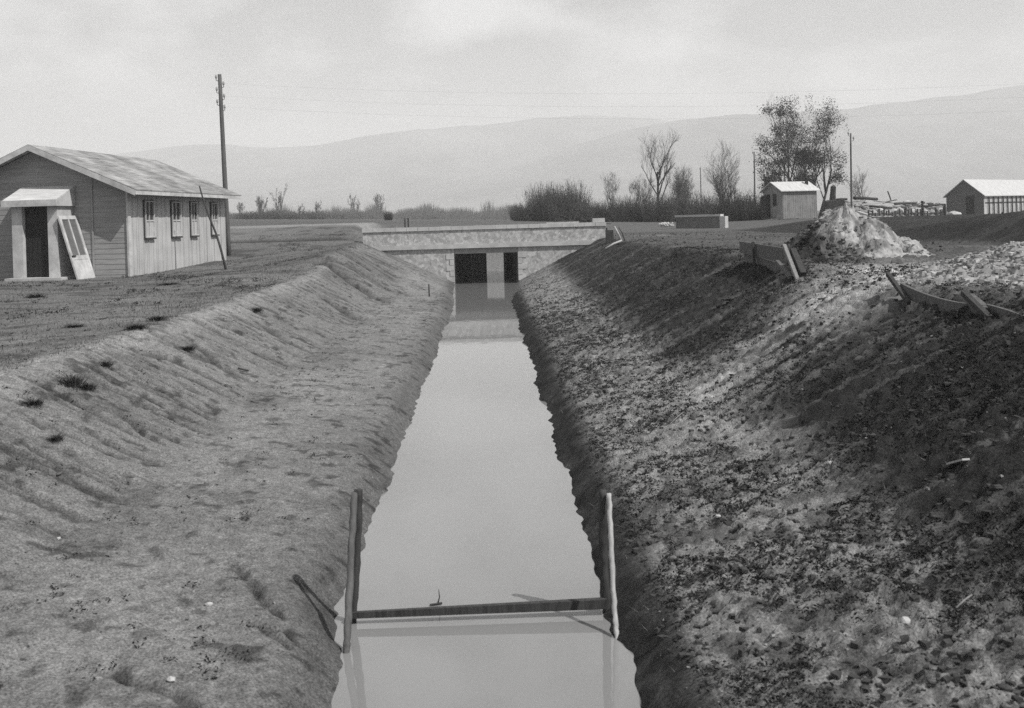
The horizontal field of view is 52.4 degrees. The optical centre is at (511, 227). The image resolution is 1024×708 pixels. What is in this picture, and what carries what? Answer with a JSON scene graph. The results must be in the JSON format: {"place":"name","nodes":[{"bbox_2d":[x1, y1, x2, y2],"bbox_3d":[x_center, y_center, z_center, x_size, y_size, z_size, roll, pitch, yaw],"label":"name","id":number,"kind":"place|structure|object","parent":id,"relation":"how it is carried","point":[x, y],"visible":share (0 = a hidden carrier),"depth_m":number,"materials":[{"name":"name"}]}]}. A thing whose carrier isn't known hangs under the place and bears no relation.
{"place":"outdoors","nodes":[
{"label":"outdoors","id":0,"kind":"place"},
{"bbox_2d":[0,233,367,368],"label":"grass","id":1,"kind":"structure","parent":0,"point":[197,275],"depth_m":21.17,"materials":[{"name":"plant"}]},
{"bbox_2d":[115,115,669,213],"bbox_3d":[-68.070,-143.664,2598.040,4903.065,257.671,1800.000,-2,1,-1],"label":"hill","id":2,"kind":"structure","parent":0,"point":[361,169],"depth_m":2367.02,"materials":[{"name":"grey"}]},
{"bbox_2d":[331,269,640,707],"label":"water","id":3,"kind":"structure","parent":0,"point":[476,505],"depth_m":7.73,"materials":[{"name":"grey liquid"}]},
{"bbox_2d":[430,589,441,605],"bbox_3d":[-0.495,2.404,6.749,0.082,0.107,0.015,-2,1,-1],"label":"twig","id":4,"kind":"object","parent":3,"relation":"in","point":[437,603],"visible":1,"depth_m":6.75,"materials":[{"name":"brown wood"}]},
{"bbox_2d":[343,489,618,653],"bbox_3d":[-0.202,2.239,6.293,1.695,1.236,0.528,-2,1,-1],"label":"gauge stand","id":5,"kind":"object","parent":3,"relation":"in","point":[353,614],"visible":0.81,"depth_m":6.48,"materials":[{"name":"grey wood"}]},
{"bbox_2d":[0,208,1023,707],"bbox_3d":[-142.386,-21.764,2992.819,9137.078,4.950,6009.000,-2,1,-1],"label":"ground","id":6,"kind":"structure","parent":0,"point":[294,662],"depth_m":8.50,"materials":[{"name":"soil"}]},
{"bbox_2d":[17,291,47,297],"bbox_3d":[-9.938,1.403,21.687,0.747,0.129,0.705,-2,1,-34],"label":"weed tuft","id":7,"kind":"object","parent":6,"relation":"on","point":[35,295],"visible":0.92,"depth_m":21.64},
{"bbox_2d":[20,396,50,405],"bbox_3d":[-4.215,1.521,9.154,0.336,0.084,0.345,-2,1,-25],"label":"weed tuft","id":8,"kind":"object","parent":6,"relation":"on","point":[33,402],"visible":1,"depth_m":9.13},
{"bbox_2d":[44,430,66,442],"bbox_3d":[-3.767,1.723,8.582,0.252,0.084,0.267,-2,1,-31],"label":"weed tuft","id":9,"kind":"object","parent":6,"relation":"on","point":[55,438],"visible":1,"depth_m":8.57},
{"bbox_2d":[59,323,87,327],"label":"weed tuft","id":10,"kind":"object","parent":6,"relation":"on","point":[73,325],"visible":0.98,"depth_m":14.54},
{"bbox_2d":[52,371,97,387],"bbox_3d":[-4.251,1.447,10.016,0.503,0.168,0.533,-1,1,25],"label":"weed tuft","id":11,"kind":"object","parent":6,"relation":"on","point":[72,381],"visible":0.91,"depth_m":10.00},
{"bbox_2d":[57,216,94,279],"bbox_3d":[-12.310,0.592,29.426,0.576,1.852,0.961,-2,1,7],"label":"door leaf","id":12,"kind":"object","parent":6,"relation":"on","point":[76,247],"visible":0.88,"depth_m":29.40,"materials":[{"name":"white wood"}]},
{"bbox_2d":[78,381,102,390],"bbox_3d":[-4.140,1.536,10.157,0.345,0.103,0.336,-2,1,-28],"label":"weed tuft","id":13,"kind":"object","parent":6,"relation":"on","point":[87,386],"visible":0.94,"depth_m":10.13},
{"bbox_2d":[100,360,117,366],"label":"weed tuft","id":14,"kind":"object","parent":6,"relation":"on","point":[104,363],"visible":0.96,"depth_m":11.01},
{"bbox_2d":[0,144,241,281],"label":"barracks","id":15,"kind":"structure","parent":6,"relation":"on","point":[137,216],"depth_m":30.03,"materials":[{"name":"wood"}]},
{"bbox_2d":[25,206,48,276],"bbox_3d":[-13.340,0.375,29.288,0.742,2.069,0.110,-2,1,5],"label":"door","id":16,"kind":"structure","parent":15,"relation":"in","point":[36,225],"depth_m":29.29,"materials":[{"name":"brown wood"}]},
{"bbox_2d":[143,200,156,239],"bbox_3d":[-10.838,-0.228,31.116,0.095,1.180,0.680,-2,1,5],"label":"window","id":17,"kind":"structure","parent":15,"relation":"in","point":[148,205],"depth_m":31.10,"materials":[{"name":"white wood"}]},
{"bbox_2d":[170,201,182,237],"bbox_3d":[-10.658,-0.250,33.042,0.095,1.180,0.726,-2,1,5],"label":"window","id":18,"kind":"structure","parent":15,"relation":"in","point":[175,206],"depth_m":33.03,"materials":[{"name":"white wood"}]},
{"bbox_2d":[189,201,199,236],"bbox_3d":[-10.526,-0.266,34.462,0.095,1.180,0.600,-2,1,5],"label":"window","id":19,"kind":"structure","parent":15,"relation":"in","point":[193,205],"depth_m":34.45,"materials":[{"name":"white wood"}]},
{"bbox_2d":[210,202,219,235],"bbox_3d":[-10.359,-0.286,36.249,0.095,1.180,0.613,-2,1,5],"label":"window","id":20,"kind":"structure","parent":15,"relation":"in","point":[213,212],"depth_m":36.24,"materials":[{"name":"white wood"}]},
{"bbox_2d":[120,321,154,329],"bbox_3d":[-4.924,1.277,13.590,0.586,0.103,0.571,-2,1,3],"label":"weed tuft","id":21,"kind":"object","parent":6,"relation":"on","point":[136,326],"visible":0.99,"depth_m":13.58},
{"bbox_2d":[144,314,169,320],"bbox_3d":[-5.061,1.276,14.852,0.533,0.090,0.503,-2,1,-3],"label":"weed tuft","id":22,"kind":"object","parent":6,"relation":"on","point":[156,317],"visible":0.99,"depth_m":14.84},
{"bbox_2d":[155,281,178,284],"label":"weed tuft","id":23,"kind":"object","parent":6,"relation":"on","point":[169,283],"visible":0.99,"depth_m":24.41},
{"bbox_2d":[167,676,174,681],"bbox_3d":[-1.670,2.216,5.100,0.039,0.024,0.039,-2,1,-1],"label":"stone","id":24,"kind":"object","parent":6,"relation":"on","point":[170,679],"visible":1,"depth_m":5.09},
{"bbox_2d":[179,344,199,350],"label":"weed tuft","id":25,"kind":"object","parent":6,"relation":"on","point":[189,348],"visible":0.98,"depth_m":13.45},
{"bbox_2d":[199,186,226,269],"bbox_3d":[-9.184,0.056,32.017,1.146,2.711,0.103,-1,1,33],"label":"leaning pole","id":26,"kind":"object","parent":6,"relation":"on","point":[220,248],"visible":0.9,"depth_m":31.98,"materials":[{"name":"grey wood"}]},
{"bbox_2d":[0,259,438,707],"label":"crumbs","id":27,"kind":"object","parent":6,"relation":"on","point":[96,612],"visible":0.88,"depth_m":8.56,"materials":[{"name":"soil"}]},
{"bbox_2d":[0,250,444,688],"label":"weed leaves","id":28,"kind":"object","parent":6,"relation":"on","point":[145,638],"visible":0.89,"depth_m":9.12,"materials":[{"name":"plant"}]},
{"bbox_2d":[215,74,230,255],"bbox_3d":[-10.605,-2.137,38.233,0.401,6.962,0.197,-2,1,-1],"label":"utility pole","id":29,"kind":"object","parent":6,"relation":"on","point":[223,156],"visible":0.94,"depth_m":38.17,"materials":[{"name":"wood"}]},
{"bbox_2d":[235,107,1002,118],"bbox_3d":[5.878,-4.241,36.358,33.088,1.246,0.003,-2,1,6],"label":"overhead wire","id":30,"kind":"object","parent":29,"relation":"attached to","point":[578,118],"visible":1,"depth_m":36.77,"materials":[{"name":"metal"}]},
{"bbox_2d":[237,203,244,214],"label":"tree","id":31,"kind":"object","parent":6,"relation":"on","point":[240,208],"visible":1,"depth_m":213.54,"materials":[{"name":"grey plant"}]},
{"bbox_2d":[230,211,265,218],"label":"bush","id":32,"kind":"object","parent":6,"relation":"on","point":[248,215],"visible":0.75,"depth_m":212.64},
{"bbox_2d":[252,307,265,311],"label":"weed tuft","id":33,"kind":"object","parent":6,"relation":"on","point":[255,309],"visible":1,"depth_m":18.06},
{"bbox_2d":[255,196,267,212],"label":"tree","id":34,"kind":"object","parent":6,"relation":"on","point":[261,205],"visible":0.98,"depth_m":233.34,"materials":[{"name":"grey plant"}]},
{"bbox_2d":[250,209,295,218],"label":"bush","id":35,"kind":"object","parent":6,"relation":"on","point":[274,215],"visible":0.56,"depth_m":221.51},
{"bbox_2d":[269,183,287,212],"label":"tree","id":36,"kind":"object","parent":6,"relation":"on","point":[279,202],"visible":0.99,"depth_m":253.75,"materials":[{"name":"grey plant"}]},
{"bbox_2d":[282,212,308,218],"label":"bush","id":37,"kind":"object","parent":6,"relation":"on","point":[295,216],"visible":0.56,"depth_m":230.84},
{"bbox_2d":[298,204,304,218],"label":"tree","id":38,"kind":"object","parent":6,"relation":"on","point":[299,209],"visible":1,"depth_m":213.94,"materials":[{"name":"grey plant"}]},
{"bbox_2d":[289,210,340,218],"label":"bush","id":39,"kind":"object","parent":6,"relation":"on","point":[312,214],"visible":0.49,"depth_m":238.50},
{"bbox_2d":[314,200,320,218],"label":"tree","id":40,"kind":"object","parent":6,"relation":"on","point":[316,206],"visible":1,"depth_m":234.07,"materials":[{"name":"grey plant"}]},
{"bbox_2d":[347,194,359,211],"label":"tree","id":41,"kind":"object","parent":6,"relation":"on","point":[353,203],"visible":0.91,"depth_m":313.73,"materials":[{"name":"grey plant"}]},
{"bbox_2d":[372,193,384,211],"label":"tree","id":42,"kind":"object","parent":6,"relation":"on","point":[377,200],"visible":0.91,"depth_m":274.14,"materials":[{"name":"grey plant"}]},
{"bbox_2d":[383,211,392,219],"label":"bush","id":43,"kind":"object","parent":6,"relation":"on","point":[388,216],"visible":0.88,"depth_m":119.46,"materials":[{"name":"grey plant"}]},
{"bbox_2d":[404,218,408,227],"bbox_3d":[-5.145,0.205,50.892,0.230,1.289,0.080,-2,1,-1],"label":"marker post","id":44,"kind":"object","parent":6,"relation":"on","point":[405,222],"visible":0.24,"depth_m":50.85,"materials":[{"name":"grey wood"}]},
{"bbox_2d":[229,199,633,219],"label":"hedge","id":45,"kind":"object","parent":6,"relation":"on","point":[426,212],"visible":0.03,"depth_m":250.83,"materials":[{"name":"plant"}]},
{"bbox_2d":[362,222,605,283],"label":"bridge","id":46,"kind":"structure","parent":6,"relation":"on","point":[451,253],"depth_m":39.98,"materials":[{"name":"concrete"}]},
{"bbox_2d":[546,221,578,223],"bbox_3d":[2.350,-0.216,48.337,1.505,0.065,0.200,-2,1,-3],"label":"plank","id":47,"kind":"object","parent":46,"relation":"on","point":[563,222],"visible":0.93,"depth_m":48.24,"materials":[{"name":"grey wood"}]},
{"bbox_2d":[592,218,604,221],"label":"stone block","id":48,"kind":"structure","parent":46,"relation":"on","point":[598,219],"depth_m":40.07,"materials":[{"name":"concrete"}]},
{"bbox_2d":[506,202,518,219],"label":"bush","id":49,"kind":"object","parent":6,"relation":"on","point":[511,217],"visible":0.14,"depth_m":129.85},
{"bbox_2d":[5,261,1023,707],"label":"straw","id":50,"kind":"object","parent":6,"relation":"on","point":[577,467],"visible":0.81,"depth_m":7.02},
{"bbox_2d":[506,202,530,220],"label":"bush","id":51,"kind":"object","parent":6,"relation":"on","point":[520,214],"visible":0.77,"depth_m":95.56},
{"bbox_2d":[13,246,1023,704],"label":"pebbles","id":52,"kind":"object","parent":6,"relation":"on","point":[989,694],"visible":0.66,"depth_m":7.13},
{"bbox_2d":[520,181,570,220],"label":"bush","id":53,"kind":"object","parent":6,"relation":"on","point":[534,214],"visible":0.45,"depth_m":91.52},
{"bbox_2d":[533,182,580,221],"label":"bush","id":54,"kind":"object","parent":6,"relation":"on","point":[563,207],"visible":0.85,"depth_m":89.46,"materials":[{"name":"plant"}]},
{"bbox_2d":[554,177,591,220],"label":"bush","id":55,"kind":"object","parent":6,"relation":"on","point":[580,198],"visible":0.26,"depth_m":93.66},
{"bbox_2d":[550,212,612,223],"bbox_3d":[3.413,-0.308,50.537,3.009,0.837,1.827,-2,1,6],"label":"brushwood pile","id":56,"kind":"object","parent":6,"relation":"on","point":[582,220],"visible":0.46,"depth_m":50.37,"materials":[{"name":"grey wood"}]},
{"bbox_2d":[574,198,601,219],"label":"bush","id":57,"kind":"object","parent":6,"relation":"on","point":[581,212],"visible":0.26,"depth_m":91.86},
{"bbox_2d":[583,198,617,220],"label":"bush","id":58,"kind":"object","parent":6,"relation":"on","point":[598,213],"visible":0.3,"depth_m":89.62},
{"bbox_2d":[605,228,613,242],"bbox_3d":[3.444,0.289,36.740,0.260,0.554,0.200,-2,1,-1],"label":"post stump","id":59,"kind":"object","parent":6,"relation":"on","point":[609,234],"visible":0.94,"depth_m":36.64,"materials":[{"name":"grey wood"}]},
{"bbox_2d":[600,170,619,205],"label":"bare tree","id":60,"kind":"object","parent":6,"relation":"on","point":[608,185],"visible":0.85,"depth_m":110.34,"materials":[{"name":"grey plant"}]},
{"bbox_2d":[605,240,621,248],"bbox_3d":[3.371,0.577,34.498,0.665,0.303,0.070,-2,1,-27],"label":"pole on ground","id":61,"kind":"object","parent":6,"relation":"on","point":[610,245],"visible":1,"depth_m":34.46,"materials":[{"name":"grey wood"}]},
{"bbox_2d":[599,194,644,221],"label":"bush","id":62,"kind":"object","parent":6,"relation":"on","point":[617,214],"visible":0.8,"depth_m":87.50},
{"bbox_2d":[621,194,663,221],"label":"bush","id":63,"kind":"object","parent":6,"relation":"on","point":[638,218],"visible":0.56,"depth_m":87.61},
{"bbox_2d":[629,174,655,205],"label":"bare tree","id":64,"kind":"object","parent":6,"relation":"on","point":[643,188],"visible":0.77,"depth_m":112.28,"materials":[{"name":"grey plant"}]},
{"bbox_2d":[635,191,681,221],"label":"bush","id":65,"kind":"object","parent":6,"relation":"on","point":[658,213],"visible":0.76,"depth_m":85.73,"materials":[{"name":"plant"}]},
{"bbox_2d":[640,126,679,201],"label":"bare tree","id":66,"kind":"object","parent":6,"relation":"on","point":[665,157],"visible":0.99,"depth_m":107.67,"materials":[{"name":"grey plant"}]},
{"bbox_2d":[658,222,673,226],"bbox_3d":[8.631,-0.138,58.240,0.915,0.324,0.351,-2,1,-1],"label":"stone pile","id":67,"kind":"object","parent":6,"relation":"on","point":[664,224],"visible":1,"depth_m":58.14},
{"bbox_2d":[666,165,694,205],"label":"bare tree","id":68,"kind":"object","parent":6,"relation":"on","point":[678,184],"visible":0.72,"depth_m":103.96,"materials":[{"name":"grey plant"}]},
{"bbox_2d":[658,185,704,221],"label":"bush","id":69,"kind":"object","parent":6,"relation":"on","point":[682,210],"visible":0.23,"depth_m":87.73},
{"bbox_2d":[678,189,712,214],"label":"bush","id":70,"kind":"object","parent":6,"relation":"on","point":[692,197],"visible":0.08,"depth_m":89.90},
{"bbox_2d":[675,214,727,228],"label":"culvert parapet","id":71,"kind":"structure","parent":6,"relation":"on","point":[703,221],"depth_m":59.38,"materials":[{"name":"concrete"}]},
{"bbox_2d":[690,192,730,214],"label":"bush","id":72,"kind":"object","parent":6,"relation":"on","point":[707,209],"visible":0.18,"depth_m":86.04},
{"bbox_2d":[703,139,740,203],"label":"bare tree","id":73,"kind":"object","parent":6,"relation":"on","point":[722,180],"visible":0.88,"depth_m":111.88,"materials":[{"name":"grey plant"}]},
{"bbox_2d":[712,187,748,215],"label":"bush","id":74,"kind":"object","parent":6,"relation":"on","point":[722,207],"visible":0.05,"depth_m":82.37,"materials":[{"name":"grey plant"}]},
{"bbox_2d":[717,194,759,221],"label":"bush","id":75,"kind":"object","parent":6,"relation":"on","point":[733,215],"visible":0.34,"depth_m":77.01,"materials":[{"name":"black plant"}]},
{"bbox_2d":[721,187,765,219],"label":"bush","id":76,"kind":"object","parent":6,"relation":"on","point":[747,198],"visible":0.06,"depth_m":79.27,"materials":[{"name":"grey plant"}]},
{"bbox_2d":[743,200,764,220],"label":"bush","id":77,"kind":"object","parent":6,"relation":"on","point":[752,215],"visible":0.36,"depth_m":75.19,"materials":[{"name":"black plant"}]},
{"bbox_2d":[752,151,755,197],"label":"utility pole","id":78,"kind":"object","parent":6,"relation":"on","point":[754,173],"visible":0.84,"depth_m":80.41,"materials":[{"name":"wood"}]},
{"bbox_2d":[516,239,1023,707],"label":"clods","id":79,"kind":"object","parent":6,"relation":"on","point":[948,641],"visible":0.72,"depth_m":6.93,"materials":[{"name":"soil"}]},
{"bbox_2d":[739,241,806,279],"bbox_3d":[4.048,0.515,16.337,0.223,0.561,3.824,-2,1,1],"label":"plank barrier","id":80,"kind":"object","parent":6,"relation":"on","point":[773,258],"visible":0.82,"depth_m":16.07,"materials":[{"name":"grey wood"}]},
{"bbox_2d":[528,245,1023,707],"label":"weed leaves","id":81,"kind":"object","parent":6,"relation":"on","point":[819,584],"visible":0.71,"depth_m":7.70,"materials":[{"name":"plant"}]},
{"bbox_2d":[537,254,1023,694],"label":"weeds","id":82,"kind":"object","parent":6,"relation":"on","point":[891,376],"visible":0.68,"depth_m":8.14,"materials":[{"name":"plant"}]},
{"bbox_2d":[749,97,813,195],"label":"leafy tree","id":83,"kind":"object","parent":6,"relation":"on","point":[766,179],"visible":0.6,"depth_m":100.03,"materials":[{"name":"grey plant"}]},
{"bbox_2d":[759,177,820,218],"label":"shed","id":84,"kind":"structure","parent":6,"relation":"on","point":[787,200],"depth_m":72.12,"materials":[{"name":"grey wood"}]},
{"bbox_2d":[773,194,776,205],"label":"window","id":85,"kind":"structure","parent":84,"relation":"in","point":[774,195],"depth_m":72.35,"materials":[{"name":"black glass"}]},
{"bbox_2d":[755,92,831,218],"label":"leafy tree","id":86,"kind":"object","parent":6,"relation":"on","point":[782,115],"visible":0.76,"depth_m":100.62,"materials":[{"name":"grey plant"}]},
{"bbox_2d":[777,96,848,218],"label":"leafy tree","id":87,"kind":"object","parent":6,"relation":"on","point":[821,159],"visible":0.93,"depth_m":100.18,"materials":[{"name":"grey plant"}]},
{"bbox_2d":[615,211,1021,308],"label":"clods","id":88,"kind":"object","parent":6,"relation":"on","point":[1019,294],"visible":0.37,"depth_m":27.06,"materials":[{"name":"soil"}]},
{"bbox_2d":[847,131,853,206],"bbox_3d":[17.121,-2.396,52.414,0.334,4.851,0.122,-2,1,-1],"label":"utility pole","id":89,"kind":"object","parent":6,"relation":"on","point":[851,203],"visible":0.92,"depth_m":52.38,"materials":[{"name":"wood"}]},
{"bbox_2d":[780,204,934,262],"bbox_3d":[5.493,0.292,17.144,3.795,1.348,4.370,-2,1,-1],"label":"earth heap","id":90,"kind":"object","parent":6,"relation":"on","point":[844,232],"visible":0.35,"depth_m":16.50,"materials":[{"name":"soil"}]},
{"bbox_2d":[845,169,871,208],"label":"bare tree","id":91,"kind":"object","parent":6,"relation":"on","point":[857,193],"visible":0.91,"depth_m":119.10,"materials":[{"name":"grey plant"}]},
{"bbox_2d":[822,200,947,216],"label":"rubble","id":92,"kind":"object","parent":6,"relation":"on","point":[856,206],"visible":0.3,"depth_m":75.72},
{"bbox_2d":[818,199,845,215],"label":"tarpaulin heap","id":93,"kind":"object","parent":92,"relation":"on","point":[831,204],"visible":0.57,"depth_m":74.00,"materials":[{"name":"grey fabric"}]},
{"bbox_2d":[829,185,835,199],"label":"stove chimney","id":94,"kind":"object","parent":92,"relation":"on","point":[832,192],"visible":0.66,"depth_m":75.43,"materials":[{"name":"metal"}]},
{"bbox_2d":[853,196,877,199],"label":"timber","id":95,"kind":"object","parent":92,"relation":"on","point":[862,198],"visible":1,"depth_m":75.98,"materials":[{"name":"grey wood"}]},
{"bbox_2d":[869,205,892,208],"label":"timber","id":96,"kind":"object","parent":92,"relation":"on","point":[876,206],"visible":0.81,"depth_m":70.28,"materials":[{"name":"grey wood"}]},
{"bbox_2d":[894,202,924,204],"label":"timber","id":97,"kind":"object","parent":92,"relation":"on","point":[898,203],"visible":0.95,"depth_m":71.92,"materials":[{"name":"grey wood"}]},
{"bbox_2d":[891,256,905,263],"bbox_3d":[5.509,0.492,14.825,0.224,0.163,0.200,-2,1,-1],"label":"stone","id":98,"kind":"object","parent":6,"relation":"on","point":[898,260],"visible":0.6,"depth_m":14.77,"materials":[{"name":"stone"}]},
{"bbox_2d":[899,616,910,624],"bbox_3d":[1.940,1.941,5.124,0.067,0.046,0.050,-2,1,-33],"label":"stone","id":99,"kind":"object","parent":6,"relation":"on","point":[905,620],"visible":1,"depth_m":5.11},
{"bbox_2d":[868,206,943,216],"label":"fence","id":100,"kind":"object","parent":6,"relation":"on","point":[894,214],"visible":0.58,"depth_m":67.39,"materials":[{"name":"grey wood"}]},
{"bbox_2d":[921,201,923,215],"bbox_3d":[21.927,-0.660,55.552,0.136,1.489,0.135,-2,1,-1],"label":"fence post","id":101,"kind":"object","parent":6,"relation":"on","point":[922,208],"visible":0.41,"depth_m":55.51,"materials":[{"name":"grey wood"}]},
{"bbox_2d":[886,272,992,319],"bbox_3d":[4.188,0.663,10.267,0.165,0.326,2.405,-2,1,-1],"label":"plank barrier","id":102,"kind":"object","parent":6,"relation":"on","point":[909,294],"visible":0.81,"depth_m":10.19,"materials":[{"name":"grey wood"}]},
{"bbox_2d":[948,211,960,214],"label":"stone block","id":103,"kind":"structure","parent":6,"relation":"on","point":[954,213],"depth_m":78.57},
{"bbox_2d":[946,458,969,464],"bbox_3d":[2.848,1.497,6.644,0.050,0.086,0.205,-2,1,-6],"label":"wood chip","id":104,"kind":"object","parent":6,"relation":"on","point":[958,461],"visible":1,"depth_m":6.61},
{"bbox_2d":[897,241,1023,295],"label":"gravel heap","id":105,"kind":"object","parent":6,"relation":"on","point":[1002,264],"visible":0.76,"depth_m":11.46,"materials":[{"name":"gravel"}]},
{"bbox_2d":[955,594,971,608],"bbox_3d":[2.252,1.864,5.182,0.162,0.033,0.009,-2,1,-40],"label":"loose stick","id":106,"kind":"object","parent":6,"relation":"on","point":[962,601],"visible":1,"depth_m":5.17,"materials":[{"name":"grey wood"}]},
{"bbox_2d":[943,179,1023,214],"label":"barn","id":107,"kind":"structure","parent":6,"relation":"on","point":[972,196],"depth_m":98.02,"materials":[{"name":"grey wood"}]},
{"bbox_2d":[966,195,973,213],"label":"door","id":108,"kind":"structure","parent":107,"relation":"in","point":[969,199],"depth_m":96.97,"materials":[{"name":"grey wood"}]},
{"bbox_2d":[986,304,1023,316],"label":"plank barrier","id":109,"kind":"object","parent":6,"relation":"on","point":[1000,311],"visible":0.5,"depth_m":9.09,"materials":[{"name":"grey wood"}]},
{"bbox_2d":[0,0,1023,157],"label":"sky","id":110,"kind":"structure","parent":0,"point":[113,77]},
{"bbox_2d":[287,85,1023,213],"bbox_3d":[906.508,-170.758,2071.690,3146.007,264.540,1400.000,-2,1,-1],"label":"hill","id":111,"kind":"structure","parent":0,"point":[935,152],"depth_m":1837.56,"materials":[{"name":"grey"}]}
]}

